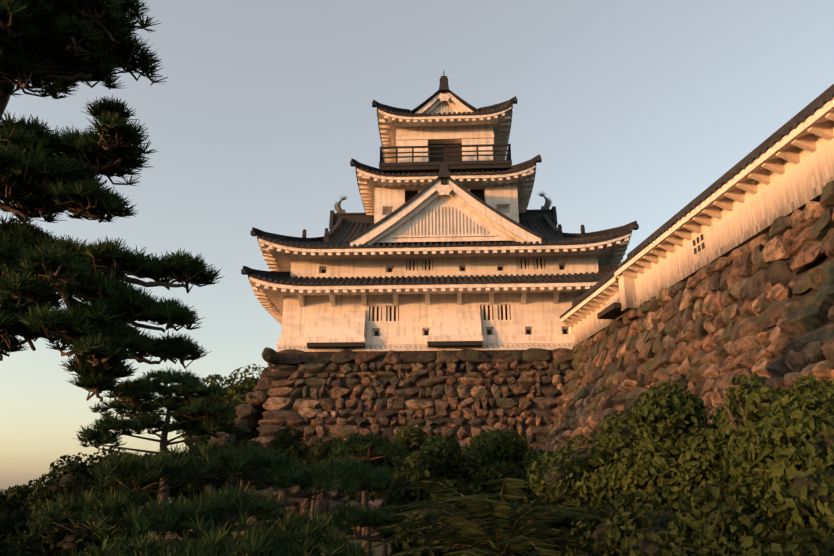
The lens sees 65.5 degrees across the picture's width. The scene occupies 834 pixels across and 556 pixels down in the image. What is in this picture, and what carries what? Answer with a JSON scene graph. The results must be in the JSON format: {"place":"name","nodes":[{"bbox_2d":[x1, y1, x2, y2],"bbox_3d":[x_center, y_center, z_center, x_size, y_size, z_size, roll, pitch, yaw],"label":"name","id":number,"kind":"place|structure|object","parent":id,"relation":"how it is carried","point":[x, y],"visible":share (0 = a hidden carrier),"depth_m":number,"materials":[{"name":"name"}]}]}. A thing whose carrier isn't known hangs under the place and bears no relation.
{"place":"outdoors","nodes":[
{"label":"outdoors","id":0,"kind":"place"},
{"bbox_2d":[0,0,224,409],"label":"pine","id":1,"kind":"object","parent":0,"point":[41,248],"depth_m":6.89,"materials":[{"name":"green plant"}]},
{"bbox_2d":[0,489,391,555],"bbox_3d":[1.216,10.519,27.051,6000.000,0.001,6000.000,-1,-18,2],"label":"ground","id":2,"kind":"structure","parent":0,"point":[378,550],"depth_m":20.50,"materials":[{"name":"brown soil"}]},
{"bbox_2d":[73,367,246,549],"bbox_3d":[-7.296,5.080,18.604,4.482,5.127,3.106,-1,-18,2],"label":"pine tree","id":3,"kind":"object","parent":2,"relation":"on","point":[193,385],"depth_m":18.81,"materials":[{"name":"green plant"}]},
{"bbox_2d":[26,429,421,555],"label":"pine needles","id":4,"kind":"object","parent":2,"relation":"on","point":[266,540],"visible":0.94,"depth_m":8.51,"materials":[{"name":"green plant"}]},
{"bbox_2d":[142,347,574,537],"bbox_3d":[-0.678,7.915,30.034,21.852,8.529,14.713,-1,-18,2],"label":"keep stone base","id":5,"kind":"object","parent":2,"relation":"on","point":[277,405],"visible":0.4,"depth_m":27.78,"materials":[{"name":"brown stone"}]},
{"bbox_2d":[241,71,638,356],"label":"castle keep","id":6,"kind":"structure","parent":5,"relation":"on","point":[447,240],"depth_m":30.49,"materials":[{"name":"paint"}]},
{"bbox_2d":[7,398,763,555],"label":"garden wood","id":7,"kind":"object","parent":2,"relation":"on","point":[366,531],"visible":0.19,"depth_m":9.10,"materials":[{"name":"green plant"}]},
{"bbox_2d":[230,356,572,535],"bbox_3d":[-1.045,7.709,30.263,20.011,7.930,13.831,-1,-18,2],"label":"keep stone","id":8,"kind":"object","parent":2,"relation":"on","point":[326,498],"visible":0.08,"depth_m":27.65,"materials":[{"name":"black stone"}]},
{"bbox_2d":[0,377,833,555],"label":"shrub branches","id":9,"kind":"object","parent":2,"relation":"on","point":[645,546],"visible":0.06,"depth_m":5.96,"materials":[{"name":"green"}]},
{"bbox_2d":[0,426,833,555],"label":"bushes","id":10,"kind":"object","parent":9,"relation":"on","point":[682,523],"visible":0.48,"depth_m":7.05,"materials":[{"name":"green plant"}]},
{"bbox_2d":[176,364,833,545],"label":"shrub leaves","id":11,"kind":"object","parent":9,"relation":"on","point":[770,432],"visible":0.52,"depth_m":5.76,"materials":[{"name":"green plant"}]},
{"bbox_2d":[367,477,610,555],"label":"sago palm fronds","id":12,"kind":"object","parent":2,"relation":"on","point":[480,505],"visible":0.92,"depth_m":5.77,"materials":[{"name":"green plant"}]},
{"bbox_2d":[531,181,833,502],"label":"stone wall","id":13,"kind":"structure","parent":2,"relation":"on","point":[721,286],"depth_m":15.77,"materials":[{"name":"brown stone"}]},
{"bbox_2d":[560,84,833,345],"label":"castle wall","id":14,"kind":"structure","parent":13,"relation":"on","point":[786,169],"depth_m":17.39,"materials":[{"name":"paint"}]},
{"bbox_2d":[565,205,833,440],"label":"honmaru stone backing","id":15,"kind":"object","parent":2,"relation":"on","point":[818,263],"depth_m":13.95,"materials":[{"name":"black stone"}]},
{"bbox_2d":[0,0,833,488],"label":"sky","id":16,"kind":"structure","parent":0,"point":[631,110],"materials":[{"name":"blue"}]}
]}

